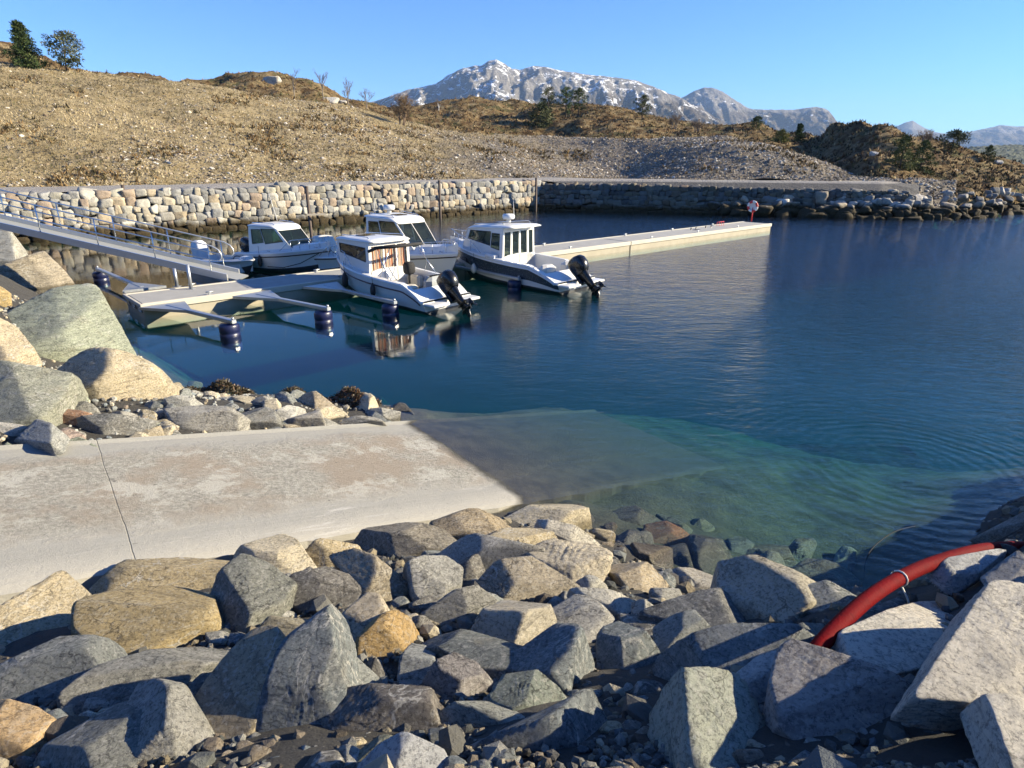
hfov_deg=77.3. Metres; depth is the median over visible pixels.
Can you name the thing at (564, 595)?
stone
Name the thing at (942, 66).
sky
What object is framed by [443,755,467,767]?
stone
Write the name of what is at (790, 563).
boulder
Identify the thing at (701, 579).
boulder
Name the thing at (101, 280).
mooring boom
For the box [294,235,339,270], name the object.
open boat
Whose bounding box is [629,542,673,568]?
boulder
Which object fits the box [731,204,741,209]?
shore boulder
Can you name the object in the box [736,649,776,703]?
boulder
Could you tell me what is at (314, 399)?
boulder
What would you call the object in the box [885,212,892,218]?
shore boulder
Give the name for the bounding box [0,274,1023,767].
ground
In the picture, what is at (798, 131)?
conifer tree
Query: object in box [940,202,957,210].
shore boulder
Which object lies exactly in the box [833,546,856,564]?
stone
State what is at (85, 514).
ramp pavement
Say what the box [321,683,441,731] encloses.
boulder
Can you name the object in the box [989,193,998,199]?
shore boulder
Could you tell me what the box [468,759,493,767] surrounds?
stone
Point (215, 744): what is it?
stone
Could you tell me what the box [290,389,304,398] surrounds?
stone
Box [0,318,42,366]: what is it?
boulder
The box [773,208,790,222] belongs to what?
shore boulder
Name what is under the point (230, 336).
mooring boom
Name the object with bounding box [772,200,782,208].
shore boulder
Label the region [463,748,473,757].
stone
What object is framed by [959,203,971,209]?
shore boulder
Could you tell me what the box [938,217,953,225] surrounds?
shore boulder
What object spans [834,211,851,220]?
shore boulder
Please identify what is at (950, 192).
shore boulder
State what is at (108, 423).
boulder
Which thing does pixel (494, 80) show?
mountain
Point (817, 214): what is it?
shore boulder
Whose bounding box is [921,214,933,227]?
shore boulder
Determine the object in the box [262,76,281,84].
boulder
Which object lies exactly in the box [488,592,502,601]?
stone
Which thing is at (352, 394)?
seaweed
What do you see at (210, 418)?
boulder
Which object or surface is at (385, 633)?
boulder
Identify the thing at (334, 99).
boulder
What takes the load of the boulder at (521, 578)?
on the ground at (830, 498)
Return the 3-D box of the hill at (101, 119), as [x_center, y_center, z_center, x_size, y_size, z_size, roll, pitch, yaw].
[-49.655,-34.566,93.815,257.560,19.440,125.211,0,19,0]
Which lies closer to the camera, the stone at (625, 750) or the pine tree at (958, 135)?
the stone at (625, 750)
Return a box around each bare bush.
[389,92,420,124]
[667,114,681,128]
[691,119,703,130]
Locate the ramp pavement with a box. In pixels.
[0,409,726,604]
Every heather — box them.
[0,45,383,109]
[365,95,1023,233]
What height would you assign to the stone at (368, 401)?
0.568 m
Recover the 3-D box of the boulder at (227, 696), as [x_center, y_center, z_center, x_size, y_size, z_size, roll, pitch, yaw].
[-1.509,1.758,3.559,0.530,0.506,0.822,0,19,0]
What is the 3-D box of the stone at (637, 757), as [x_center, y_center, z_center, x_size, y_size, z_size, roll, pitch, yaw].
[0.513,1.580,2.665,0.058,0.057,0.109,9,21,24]
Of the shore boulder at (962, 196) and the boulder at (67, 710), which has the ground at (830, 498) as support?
the boulder at (67, 710)
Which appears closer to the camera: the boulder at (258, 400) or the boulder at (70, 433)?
the boulder at (70, 433)
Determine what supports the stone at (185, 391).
on the ground at (830, 498)
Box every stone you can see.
[16,756,34,767]
[29,752,36,758]
[39,760,48,767]
[47,708,66,718]
[70,437,96,446]
[75,401,99,413]
[81,697,111,711]
[129,431,148,437]
[138,409,158,419]
[138,759,149,767]
[144,401,162,408]
[154,408,164,417]
[160,419,179,427]
[162,424,175,434]
[164,404,176,407]
[180,388,191,395]
[191,390,202,396]
[201,737,223,751]
[205,631,228,644]
[220,750,232,756]
[223,622,230,629]
[224,403,238,410]
[227,633,245,646]
[230,735,239,743]
[231,395,254,403]
[235,740,252,749]
[239,757,251,765]
[246,745,271,761]
[249,732,260,737]
[259,763,269,767]
[262,399,280,410]
[269,734,281,741]
[275,392,298,404]
[283,424,299,427]
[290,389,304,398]
[301,745,309,749]
[324,417,338,425]
[337,744,359,767]
[353,737,366,745]
[354,392,378,409]
[390,596,409,606]
[408,595,437,614]
[412,615,429,631]
[421,550,440,555]
[430,620,440,627]
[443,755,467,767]
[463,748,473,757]
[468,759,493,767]
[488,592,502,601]
[493,748,515,763]
[516,756,523,766]
[547,596,563,606]
[560,591,567,599]
[567,689,578,695]
[576,574,607,588]
[578,689,602,696]
[590,528,615,542]
[596,662,603,669]
[598,721,622,733]
[599,755,611,760]
[600,542,614,546]
[603,522,617,531]
[610,760,632,767]
[613,547,626,553]
[613,557,619,563]
[618,529,642,543]
[620,746,629,754]
[621,720,641,729]
[623,682,632,690]
[628,742,640,752]
[630,679,664,694]
[631,753,642,765]
[635,726,648,733]
[637,695,647,699]
[639,531,653,543]
[641,753,651,759]
[648,588,681,599]
[658,571,675,587]
[661,764,672,767]
[663,568,672,572]
[726,536,754,553]
[726,763,739,767]
[732,749,763,762]
[747,739,765,747]
[762,763,779,767]
[787,762,798,767]
[788,538,816,560]
[788,750,809,762]
[804,737,819,742]
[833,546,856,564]
[833,728,859,742]
[836,595,855,605]
[840,561,855,570]
[848,577,862,587]
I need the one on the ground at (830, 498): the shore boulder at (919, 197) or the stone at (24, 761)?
the stone at (24, 761)
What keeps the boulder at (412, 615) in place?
on the ground at (830, 498)
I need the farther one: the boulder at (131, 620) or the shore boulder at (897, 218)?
the shore boulder at (897, 218)
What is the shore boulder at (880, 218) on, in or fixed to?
in the water
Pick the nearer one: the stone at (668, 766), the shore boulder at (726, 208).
the stone at (668, 766)
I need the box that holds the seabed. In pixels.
[63,183,1023,471]
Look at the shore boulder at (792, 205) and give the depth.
60.68 m
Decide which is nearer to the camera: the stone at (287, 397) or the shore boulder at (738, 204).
the stone at (287, 397)
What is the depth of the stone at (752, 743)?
2.66 m
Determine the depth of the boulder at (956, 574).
3.89 m
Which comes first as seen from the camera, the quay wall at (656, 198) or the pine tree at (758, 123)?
the quay wall at (656, 198)
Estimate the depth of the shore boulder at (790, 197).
61.28 m
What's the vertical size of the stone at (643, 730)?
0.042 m
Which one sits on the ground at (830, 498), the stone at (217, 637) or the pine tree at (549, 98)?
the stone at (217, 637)
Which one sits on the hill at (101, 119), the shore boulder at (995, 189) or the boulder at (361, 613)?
the shore boulder at (995, 189)
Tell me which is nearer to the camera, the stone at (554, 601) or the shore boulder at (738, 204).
the stone at (554, 601)
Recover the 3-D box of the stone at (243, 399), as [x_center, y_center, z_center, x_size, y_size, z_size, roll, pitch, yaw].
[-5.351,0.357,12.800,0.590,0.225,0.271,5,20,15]
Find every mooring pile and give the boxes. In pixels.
[121,185,140,272]
[305,186,325,235]
[438,180,441,236]
[534,178,536,240]
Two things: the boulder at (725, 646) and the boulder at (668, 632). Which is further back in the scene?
the boulder at (668, 632)
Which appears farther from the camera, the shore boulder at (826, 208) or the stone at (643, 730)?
the shore boulder at (826, 208)
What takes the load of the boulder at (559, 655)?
on the ground at (830, 498)
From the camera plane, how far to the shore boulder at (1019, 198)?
65.10 m
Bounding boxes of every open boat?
[190,240,254,279]
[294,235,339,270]
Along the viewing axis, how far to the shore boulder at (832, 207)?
59.41 m
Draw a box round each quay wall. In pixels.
[0,179,546,240]
[538,181,920,228]
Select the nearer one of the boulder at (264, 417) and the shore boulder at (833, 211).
the boulder at (264, 417)
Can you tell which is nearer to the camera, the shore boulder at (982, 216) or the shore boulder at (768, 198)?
the shore boulder at (982, 216)
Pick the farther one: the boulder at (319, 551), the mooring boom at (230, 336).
the mooring boom at (230, 336)
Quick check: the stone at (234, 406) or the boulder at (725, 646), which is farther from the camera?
the stone at (234, 406)
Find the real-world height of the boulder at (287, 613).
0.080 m
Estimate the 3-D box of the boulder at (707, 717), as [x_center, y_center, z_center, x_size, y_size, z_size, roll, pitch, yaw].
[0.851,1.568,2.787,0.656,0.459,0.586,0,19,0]
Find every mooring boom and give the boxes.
[92,266,166,292]
[139,301,242,353]
[232,290,333,338]
[303,281,399,330]
[454,265,520,302]
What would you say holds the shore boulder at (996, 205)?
on the shore boulder at (999, 209)
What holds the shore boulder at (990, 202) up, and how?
on the hill at (101, 119)
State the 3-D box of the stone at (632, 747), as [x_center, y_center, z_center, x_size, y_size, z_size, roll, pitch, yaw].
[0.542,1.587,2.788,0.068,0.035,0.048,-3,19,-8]
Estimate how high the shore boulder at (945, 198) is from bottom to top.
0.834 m
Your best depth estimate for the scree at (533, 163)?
72.33 m
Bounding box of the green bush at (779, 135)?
[772,128,790,142]
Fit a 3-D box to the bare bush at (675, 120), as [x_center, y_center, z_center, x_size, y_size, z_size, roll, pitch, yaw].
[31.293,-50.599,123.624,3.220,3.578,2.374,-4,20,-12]
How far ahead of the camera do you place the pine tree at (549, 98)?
133.95 m
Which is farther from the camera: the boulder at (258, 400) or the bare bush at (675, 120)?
the bare bush at (675, 120)
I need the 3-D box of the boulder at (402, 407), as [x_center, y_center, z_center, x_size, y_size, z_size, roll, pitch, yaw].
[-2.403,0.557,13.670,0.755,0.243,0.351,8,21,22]
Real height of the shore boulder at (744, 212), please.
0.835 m
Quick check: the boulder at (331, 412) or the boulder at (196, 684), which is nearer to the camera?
the boulder at (196, 684)
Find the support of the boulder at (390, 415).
on the ground at (830, 498)
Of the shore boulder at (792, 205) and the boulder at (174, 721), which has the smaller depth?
the boulder at (174, 721)
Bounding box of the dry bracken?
[0,65,936,199]
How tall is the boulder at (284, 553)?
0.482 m
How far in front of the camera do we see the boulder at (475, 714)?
3.20 m
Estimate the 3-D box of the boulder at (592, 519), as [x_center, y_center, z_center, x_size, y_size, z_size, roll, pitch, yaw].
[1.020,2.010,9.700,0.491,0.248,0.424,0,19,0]
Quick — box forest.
[967,144,1023,162]
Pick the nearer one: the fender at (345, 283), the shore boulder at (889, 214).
the fender at (345, 283)
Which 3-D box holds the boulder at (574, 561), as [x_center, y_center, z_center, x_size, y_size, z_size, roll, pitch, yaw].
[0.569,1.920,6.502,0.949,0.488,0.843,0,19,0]
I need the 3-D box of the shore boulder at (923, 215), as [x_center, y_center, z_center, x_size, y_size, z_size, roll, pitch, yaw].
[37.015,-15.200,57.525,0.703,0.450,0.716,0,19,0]
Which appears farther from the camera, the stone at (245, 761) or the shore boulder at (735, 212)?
the shore boulder at (735, 212)
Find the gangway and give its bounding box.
[0,189,248,280]
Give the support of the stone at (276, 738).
on the ground at (830, 498)
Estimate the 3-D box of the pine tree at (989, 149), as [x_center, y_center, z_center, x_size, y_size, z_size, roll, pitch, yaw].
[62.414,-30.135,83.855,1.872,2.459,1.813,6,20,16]
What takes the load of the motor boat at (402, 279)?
on the water
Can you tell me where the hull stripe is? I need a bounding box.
[267,253,318,267]
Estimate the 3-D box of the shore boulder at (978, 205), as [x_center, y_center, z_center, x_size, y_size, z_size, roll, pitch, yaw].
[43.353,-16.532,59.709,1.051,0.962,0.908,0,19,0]
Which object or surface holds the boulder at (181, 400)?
on the ground at (830, 498)
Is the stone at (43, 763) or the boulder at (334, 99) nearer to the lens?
the stone at (43, 763)
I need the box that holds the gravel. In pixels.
[857,757,978,767]
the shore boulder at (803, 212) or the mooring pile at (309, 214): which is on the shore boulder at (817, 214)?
the shore boulder at (803, 212)
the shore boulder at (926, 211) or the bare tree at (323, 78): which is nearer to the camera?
the shore boulder at (926, 211)
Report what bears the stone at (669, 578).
on the ground at (830, 498)
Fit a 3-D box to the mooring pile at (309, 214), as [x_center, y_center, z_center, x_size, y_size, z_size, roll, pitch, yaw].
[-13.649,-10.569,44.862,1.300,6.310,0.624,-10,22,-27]
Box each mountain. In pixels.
[370,59,725,124]
[682,87,836,135]
[895,121,1023,147]
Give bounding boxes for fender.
[257,249,262,266]
[342,261,348,287]
[370,271,375,294]
[471,253,476,273]
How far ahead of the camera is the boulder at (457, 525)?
8.33 m
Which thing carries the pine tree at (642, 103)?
on the hill at (521, 104)
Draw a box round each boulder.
[0,229,27,262]
[0,251,74,294]
[0,286,11,306]
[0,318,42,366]
[0,360,87,426]
[0,422,26,435]
[0,570,91,646]
[0,634,126,703]
[0,699,56,763]
[7,283,136,361]
[14,419,69,455]
[32,703,142,767]
[57,646,229,715]
[58,347,179,400]
[60,704,74,715]
[61,427,85,438]
[63,409,91,425]
[71,585,224,654]
[76,413,159,434]
[78,710,94,718]
[89,557,228,593]
[111,411,137,416]
[127,678,214,767]
[143,426,163,435]
[163,395,203,406]
[163,405,250,432]
[174,382,183,390]
[187,381,202,387]
[188,672,210,694]
[195,625,285,738]
[203,391,219,398]
[210,553,297,632]
[218,396,231,399]
[233,534,317,573]
[242,407,282,428]
[251,396,272,405]
[255,604,359,732]
[257,615,306,635]
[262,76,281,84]
[276,405,305,422]
[282,611,296,617]
[286,410,325,426]
[290,566,361,615]
[298,391,334,408]
[303,750,344,767]
[305,538,361,566]
[314,406,347,419]
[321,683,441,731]
[326,97,338,102]
[329,548,408,601]
[339,415,386,425]
[342,592,389,641]
[352,522,456,559]
[355,609,419,656]
[357,657,378,683]
[357,732,447,767]
[357,734,392,761]
[365,408,400,421]
[365,409,388,421]
[365,657,388,678]
[376,396,388,404]
[391,402,414,414]
[397,643,436,685]
[402,555,463,600]
[408,613,417,618]
[420,585,497,627]
[421,652,493,702]
[422,629,521,680]
[428,727,443,743]
[429,508,511,539]
[438,533,544,570]
[438,701,524,727]
[458,554,484,578]
[469,688,606,751]
[471,600,556,645]
[476,556,579,601]
[487,669,566,710]
[490,528,557,544]
[506,504,591,530]
[511,622,595,691]
[526,538,612,581]
[534,519,599,544]
[552,594,616,642]
[567,587,633,620]
[574,503,594,521]
[596,621,660,669]
[608,562,667,592]
[614,505,661,525]
[618,613,657,639]
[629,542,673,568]
[631,599,652,614]
[638,588,745,626]
[642,521,689,545]
[647,666,765,767]
[652,609,710,652]
[652,623,814,680]
[655,514,692,533]
[670,543,693,567]
[672,567,712,589]
[683,534,732,571]
[691,518,714,531]
[707,202,719,209]
[710,555,816,622]
[719,203,731,215]
[730,209,741,217]
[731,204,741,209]
[732,201,742,207]
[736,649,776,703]
[737,210,748,218]
[741,196,748,202]
[745,544,794,560]
[751,205,772,217]
[759,550,785,565]
[760,196,777,202]
[763,638,910,739]
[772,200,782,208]
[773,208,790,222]
[776,199,788,206]
[783,195,794,200]
[784,560,797,567]
[785,202,799,208]
[786,204,800,217]
[792,558,861,590]
[794,205,810,208]
[796,208,815,220]
[798,622,825,635]
[800,212,824,222]
[807,214,829,227]
[807,580,856,613]
[814,206,823,211]
[815,191,827,204]
[821,205,830,211]
[821,205,835,218]
[826,208,838,214]
[833,601,949,677]
[834,203,846,208]
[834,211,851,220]
[835,208,856,214]
[839,213,852,220]
[849,201,857,205]
[856,216,868,224]
[857,201,871,208]
[859,206,870,213]
[859,598,905,619]
[861,202,872,208]
[863,195,874,200]
[866,215,875,224]
[869,151,877,155]
[871,210,881,213]
[877,217,885,223]
[878,211,885,217]
[882,198,889,204]
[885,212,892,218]
[887,202,900,206]
[887,217,902,224]
[890,579,1023,731]
[894,211,904,216]
[895,204,911,211]
[901,216,921,226]
[903,210,911,216]
[904,200,914,206]
[913,194,922,200]
[913,201,921,207]
[916,202,925,209]
[918,213,929,217]
[921,209,930,212]
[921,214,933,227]
[922,203,933,209]
[925,549,1006,596]
[930,207,940,210]
[933,213,941,220]
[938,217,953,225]
[939,196,948,204]
[939,208,952,216]
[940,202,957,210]
[943,191,953,197]
[946,206,954,213]
[948,212,961,219]
[957,194,967,199]
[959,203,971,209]
[960,693,1023,767]
[961,214,971,222]
[967,209,980,216]
[968,215,985,223]
[969,512,1023,544]
[972,202,985,209]
[976,196,983,201]
[980,210,988,214]
[980,551,1023,585]
[982,206,992,211]
[984,202,998,207]
[984,212,996,222]
[985,199,994,204]
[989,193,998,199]
[990,187,999,193]
[992,204,1003,213]
[999,187,1004,194]
[1001,191,1010,196]
[1001,211,1013,218]
[1003,196,1013,202]
[1007,205,1019,209]
[1011,210,1023,218]
[1016,195,1023,201]
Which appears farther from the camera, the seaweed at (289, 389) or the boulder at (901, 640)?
the seaweed at (289, 389)
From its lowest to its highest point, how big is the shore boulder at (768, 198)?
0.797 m
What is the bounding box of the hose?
[810,541,1023,648]
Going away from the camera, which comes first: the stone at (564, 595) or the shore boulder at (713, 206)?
the stone at (564, 595)
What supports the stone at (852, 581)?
on the ground at (830, 498)
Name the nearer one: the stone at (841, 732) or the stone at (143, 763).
the stone at (841, 732)
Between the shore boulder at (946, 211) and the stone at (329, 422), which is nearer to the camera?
the stone at (329, 422)
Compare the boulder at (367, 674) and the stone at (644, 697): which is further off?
the boulder at (367, 674)
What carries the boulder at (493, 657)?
on the ground at (830, 498)
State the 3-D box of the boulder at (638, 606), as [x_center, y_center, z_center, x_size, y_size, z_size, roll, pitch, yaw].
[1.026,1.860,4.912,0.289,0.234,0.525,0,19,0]
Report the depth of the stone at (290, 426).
11.55 m
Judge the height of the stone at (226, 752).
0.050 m
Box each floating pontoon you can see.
[122,262,464,328]
[456,238,630,280]
[602,221,771,255]
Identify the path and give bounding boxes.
[0,177,918,194]
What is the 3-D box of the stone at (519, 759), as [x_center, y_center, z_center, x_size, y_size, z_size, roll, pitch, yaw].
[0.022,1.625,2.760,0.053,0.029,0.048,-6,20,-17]
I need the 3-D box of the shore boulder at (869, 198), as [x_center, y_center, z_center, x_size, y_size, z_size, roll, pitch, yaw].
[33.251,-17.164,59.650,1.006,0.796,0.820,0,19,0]
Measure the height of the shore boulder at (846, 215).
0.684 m
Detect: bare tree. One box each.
[289,68,300,94]
[313,68,327,99]
[342,78,353,104]
[360,88,372,108]
[918,128,934,141]
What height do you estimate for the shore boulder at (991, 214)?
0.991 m
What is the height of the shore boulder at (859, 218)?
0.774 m
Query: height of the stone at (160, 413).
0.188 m
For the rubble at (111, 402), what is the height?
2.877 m
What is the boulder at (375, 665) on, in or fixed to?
on the ground at (830, 498)
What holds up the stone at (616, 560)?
on the ground at (830, 498)
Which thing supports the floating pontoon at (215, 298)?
on the water
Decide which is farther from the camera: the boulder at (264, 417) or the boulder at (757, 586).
the boulder at (264, 417)
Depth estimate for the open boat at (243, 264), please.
29.44 m
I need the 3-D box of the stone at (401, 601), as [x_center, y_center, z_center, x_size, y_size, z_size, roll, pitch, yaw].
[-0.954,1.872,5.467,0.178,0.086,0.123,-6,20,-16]
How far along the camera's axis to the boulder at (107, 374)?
12.16 m
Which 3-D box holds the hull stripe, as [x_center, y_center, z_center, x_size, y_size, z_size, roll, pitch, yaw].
[-10.103,-5.670,29.371,2.733,0.734,0.206,5,20,13]
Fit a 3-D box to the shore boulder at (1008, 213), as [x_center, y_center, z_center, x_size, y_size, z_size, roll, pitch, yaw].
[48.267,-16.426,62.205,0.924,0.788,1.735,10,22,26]
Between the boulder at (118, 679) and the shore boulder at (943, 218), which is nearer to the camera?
the boulder at (118, 679)
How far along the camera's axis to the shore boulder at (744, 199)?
62.22 m
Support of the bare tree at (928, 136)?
on the hill at (521, 104)
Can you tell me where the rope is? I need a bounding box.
[864,526,914,577]
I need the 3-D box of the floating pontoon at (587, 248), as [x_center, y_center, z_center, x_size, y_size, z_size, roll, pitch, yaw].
[1.603,-6.886,34.332,12.127,0.975,2.400,-17,25,-39]
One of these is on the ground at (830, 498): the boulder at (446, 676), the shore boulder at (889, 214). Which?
the boulder at (446, 676)
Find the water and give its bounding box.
[0,163,1023,532]
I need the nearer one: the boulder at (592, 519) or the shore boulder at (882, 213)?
the boulder at (592, 519)
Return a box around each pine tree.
[40,29,85,71]
[523,101,555,128]
[540,86,556,115]
[555,87,575,117]
[570,87,588,114]
[633,94,651,119]
[751,116,764,128]
[882,134,922,171]
[910,140,938,174]
[933,129,972,151]
[980,144,995,161]
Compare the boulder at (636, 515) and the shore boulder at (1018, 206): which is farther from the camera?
the shore boulder at (1018, 206)
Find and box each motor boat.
[232,188,330,275]
[335,232,479,319]
[364,204,458,272]
[450,201,606,299]
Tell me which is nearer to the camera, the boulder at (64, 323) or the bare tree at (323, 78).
the boulder at (64, 323)
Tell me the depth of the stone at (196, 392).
13.36 m
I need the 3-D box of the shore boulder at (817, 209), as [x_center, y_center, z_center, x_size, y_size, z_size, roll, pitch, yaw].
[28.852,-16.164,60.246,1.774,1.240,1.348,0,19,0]
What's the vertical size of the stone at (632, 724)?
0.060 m
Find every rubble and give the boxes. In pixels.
[0,294,392,441]
[0,499,1023,767]
[2,606,921,767]
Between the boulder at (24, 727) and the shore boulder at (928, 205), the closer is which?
the boulder at (24, 727)
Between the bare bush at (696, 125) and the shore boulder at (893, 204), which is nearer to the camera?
the shore boulder at (893, 204)
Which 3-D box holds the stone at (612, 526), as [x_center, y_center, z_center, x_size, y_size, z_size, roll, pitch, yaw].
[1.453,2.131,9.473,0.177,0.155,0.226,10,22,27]
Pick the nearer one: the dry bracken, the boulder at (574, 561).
the boulder at (574, 561)
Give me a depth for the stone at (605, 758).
2.71 m
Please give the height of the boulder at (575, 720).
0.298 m
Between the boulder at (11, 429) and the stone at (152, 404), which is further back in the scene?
the stone at (152, 404)
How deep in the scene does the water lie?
33.40 m
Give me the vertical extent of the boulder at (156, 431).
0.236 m
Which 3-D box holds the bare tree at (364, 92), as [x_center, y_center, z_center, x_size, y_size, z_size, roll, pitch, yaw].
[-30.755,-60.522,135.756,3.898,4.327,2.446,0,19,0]
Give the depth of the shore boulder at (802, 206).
60.56 m
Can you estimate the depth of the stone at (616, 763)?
2.60 m
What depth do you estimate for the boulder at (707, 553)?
9.11 m
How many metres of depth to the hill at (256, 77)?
136.23 m
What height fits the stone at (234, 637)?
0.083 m
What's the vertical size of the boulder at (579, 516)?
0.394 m
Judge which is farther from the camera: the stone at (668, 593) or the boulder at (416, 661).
the stone at (668, 593)
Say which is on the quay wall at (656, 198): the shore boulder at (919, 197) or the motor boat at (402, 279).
the shore boulder at (919, 197)
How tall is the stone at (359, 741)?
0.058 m
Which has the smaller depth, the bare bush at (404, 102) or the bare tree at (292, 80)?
the bare bush at (404, 102)
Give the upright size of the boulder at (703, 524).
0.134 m
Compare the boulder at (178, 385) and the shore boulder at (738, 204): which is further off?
the shore boulder at (738, 204)
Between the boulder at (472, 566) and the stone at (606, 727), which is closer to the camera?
the stone at (606, 727)
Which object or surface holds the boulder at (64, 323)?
on the ground at (830, 498)
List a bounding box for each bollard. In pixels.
[172,268,180,286]
[185,264,195,289]
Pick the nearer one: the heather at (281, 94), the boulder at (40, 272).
the boulder at (40, 272)
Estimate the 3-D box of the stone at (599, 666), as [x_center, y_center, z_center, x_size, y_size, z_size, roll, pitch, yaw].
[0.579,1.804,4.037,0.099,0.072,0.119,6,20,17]
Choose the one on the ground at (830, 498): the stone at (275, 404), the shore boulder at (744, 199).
the stone at (275, 404)
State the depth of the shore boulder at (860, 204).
59.35 m
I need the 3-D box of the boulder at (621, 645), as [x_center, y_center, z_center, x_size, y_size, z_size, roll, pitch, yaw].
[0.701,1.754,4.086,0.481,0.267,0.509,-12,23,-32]
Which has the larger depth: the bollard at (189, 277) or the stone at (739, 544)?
the bollard at (189, 277)
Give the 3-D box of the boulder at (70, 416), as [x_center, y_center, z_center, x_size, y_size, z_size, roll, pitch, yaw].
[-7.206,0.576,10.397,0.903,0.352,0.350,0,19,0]
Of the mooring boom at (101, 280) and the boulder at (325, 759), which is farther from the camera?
the mooring boom at (101, 280)
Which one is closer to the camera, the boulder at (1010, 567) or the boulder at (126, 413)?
the boulder at (1010, 567)
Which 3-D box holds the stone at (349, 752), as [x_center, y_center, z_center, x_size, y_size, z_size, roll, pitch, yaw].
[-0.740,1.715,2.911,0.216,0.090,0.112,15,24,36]
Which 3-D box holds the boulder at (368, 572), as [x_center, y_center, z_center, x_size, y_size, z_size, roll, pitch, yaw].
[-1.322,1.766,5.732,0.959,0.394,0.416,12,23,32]
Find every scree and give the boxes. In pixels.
[0,62,957,210]
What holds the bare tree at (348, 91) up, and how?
on the hill at (101, 119)
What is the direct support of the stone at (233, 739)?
on the ground at (830, 498)
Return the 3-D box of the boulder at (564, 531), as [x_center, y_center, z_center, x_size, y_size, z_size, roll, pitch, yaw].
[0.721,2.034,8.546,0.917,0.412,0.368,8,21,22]
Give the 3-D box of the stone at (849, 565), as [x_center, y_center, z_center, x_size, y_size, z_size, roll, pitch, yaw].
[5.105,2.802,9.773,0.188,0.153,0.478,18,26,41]
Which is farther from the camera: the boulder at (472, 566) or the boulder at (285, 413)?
the boulder at (285, 413)
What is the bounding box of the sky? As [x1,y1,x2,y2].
[0,0,1023,133]
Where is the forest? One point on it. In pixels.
(1013, 152)
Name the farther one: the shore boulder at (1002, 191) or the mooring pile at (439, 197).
the shore boulder at (1002, 191)
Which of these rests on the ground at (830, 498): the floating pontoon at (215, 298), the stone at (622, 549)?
the stone at (622, 549)
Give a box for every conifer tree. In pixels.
[1,19,51,69]
[792,123,807,142]
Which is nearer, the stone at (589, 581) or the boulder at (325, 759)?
the boulder at (325, 759)
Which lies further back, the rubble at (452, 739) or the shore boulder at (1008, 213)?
the shore boulder at (1008, 213)
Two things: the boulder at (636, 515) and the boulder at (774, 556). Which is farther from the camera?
the boulder at (636, 515)
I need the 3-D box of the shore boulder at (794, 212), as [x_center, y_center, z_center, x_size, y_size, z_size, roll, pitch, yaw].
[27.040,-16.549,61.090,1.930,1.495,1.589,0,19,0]
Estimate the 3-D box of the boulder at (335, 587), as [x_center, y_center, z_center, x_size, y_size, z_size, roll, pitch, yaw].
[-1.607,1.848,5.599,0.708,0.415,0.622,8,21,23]
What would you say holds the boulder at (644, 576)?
on the ground at (830, 498)
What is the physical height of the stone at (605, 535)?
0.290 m
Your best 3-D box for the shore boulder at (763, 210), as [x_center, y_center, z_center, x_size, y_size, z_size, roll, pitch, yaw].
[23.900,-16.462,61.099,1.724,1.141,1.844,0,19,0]
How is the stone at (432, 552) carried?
on the ground at (830, 498)
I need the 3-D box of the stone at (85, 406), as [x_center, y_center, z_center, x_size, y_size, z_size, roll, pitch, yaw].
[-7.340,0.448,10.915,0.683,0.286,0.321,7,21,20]
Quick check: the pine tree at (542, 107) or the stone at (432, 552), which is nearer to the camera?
the stone at (432, 552)
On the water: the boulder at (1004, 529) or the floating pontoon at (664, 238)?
the floating pontoon at (664, 238)
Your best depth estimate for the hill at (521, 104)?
118.54 m
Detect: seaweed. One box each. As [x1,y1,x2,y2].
[185,377,256,395]
[270,384,306,394]
[321,385,381,407]
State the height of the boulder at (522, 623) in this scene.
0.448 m
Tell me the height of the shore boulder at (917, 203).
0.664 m
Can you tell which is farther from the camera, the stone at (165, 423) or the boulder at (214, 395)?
the boulder at (214, 395)
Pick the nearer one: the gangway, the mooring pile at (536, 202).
the gangway
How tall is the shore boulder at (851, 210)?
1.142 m
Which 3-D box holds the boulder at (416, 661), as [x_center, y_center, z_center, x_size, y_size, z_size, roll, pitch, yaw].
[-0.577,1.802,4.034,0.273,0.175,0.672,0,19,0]
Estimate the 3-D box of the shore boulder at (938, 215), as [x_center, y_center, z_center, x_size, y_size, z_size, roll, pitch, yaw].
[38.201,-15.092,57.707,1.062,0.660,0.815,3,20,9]
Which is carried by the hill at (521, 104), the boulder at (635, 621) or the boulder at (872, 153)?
the boulder at (872, 153)
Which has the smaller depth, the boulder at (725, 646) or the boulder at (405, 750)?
the boulder at (405, 750)
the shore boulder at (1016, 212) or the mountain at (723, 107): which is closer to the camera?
the shore boulder at (1016, 212)
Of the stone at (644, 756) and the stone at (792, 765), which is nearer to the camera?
the stone at (792, 765)
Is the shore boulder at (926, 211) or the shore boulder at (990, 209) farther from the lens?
the shore boulder at (990, 209)
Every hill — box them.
[0,41,385,109]
[0,62,955,208]
[366,96,1023,235]
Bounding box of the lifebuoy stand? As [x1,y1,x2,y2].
[747,200,757,220]
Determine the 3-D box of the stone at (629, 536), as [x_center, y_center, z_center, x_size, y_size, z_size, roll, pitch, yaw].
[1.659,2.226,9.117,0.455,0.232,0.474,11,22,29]
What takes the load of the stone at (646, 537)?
on the ground at (830, 498)
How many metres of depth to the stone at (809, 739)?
2.63 m

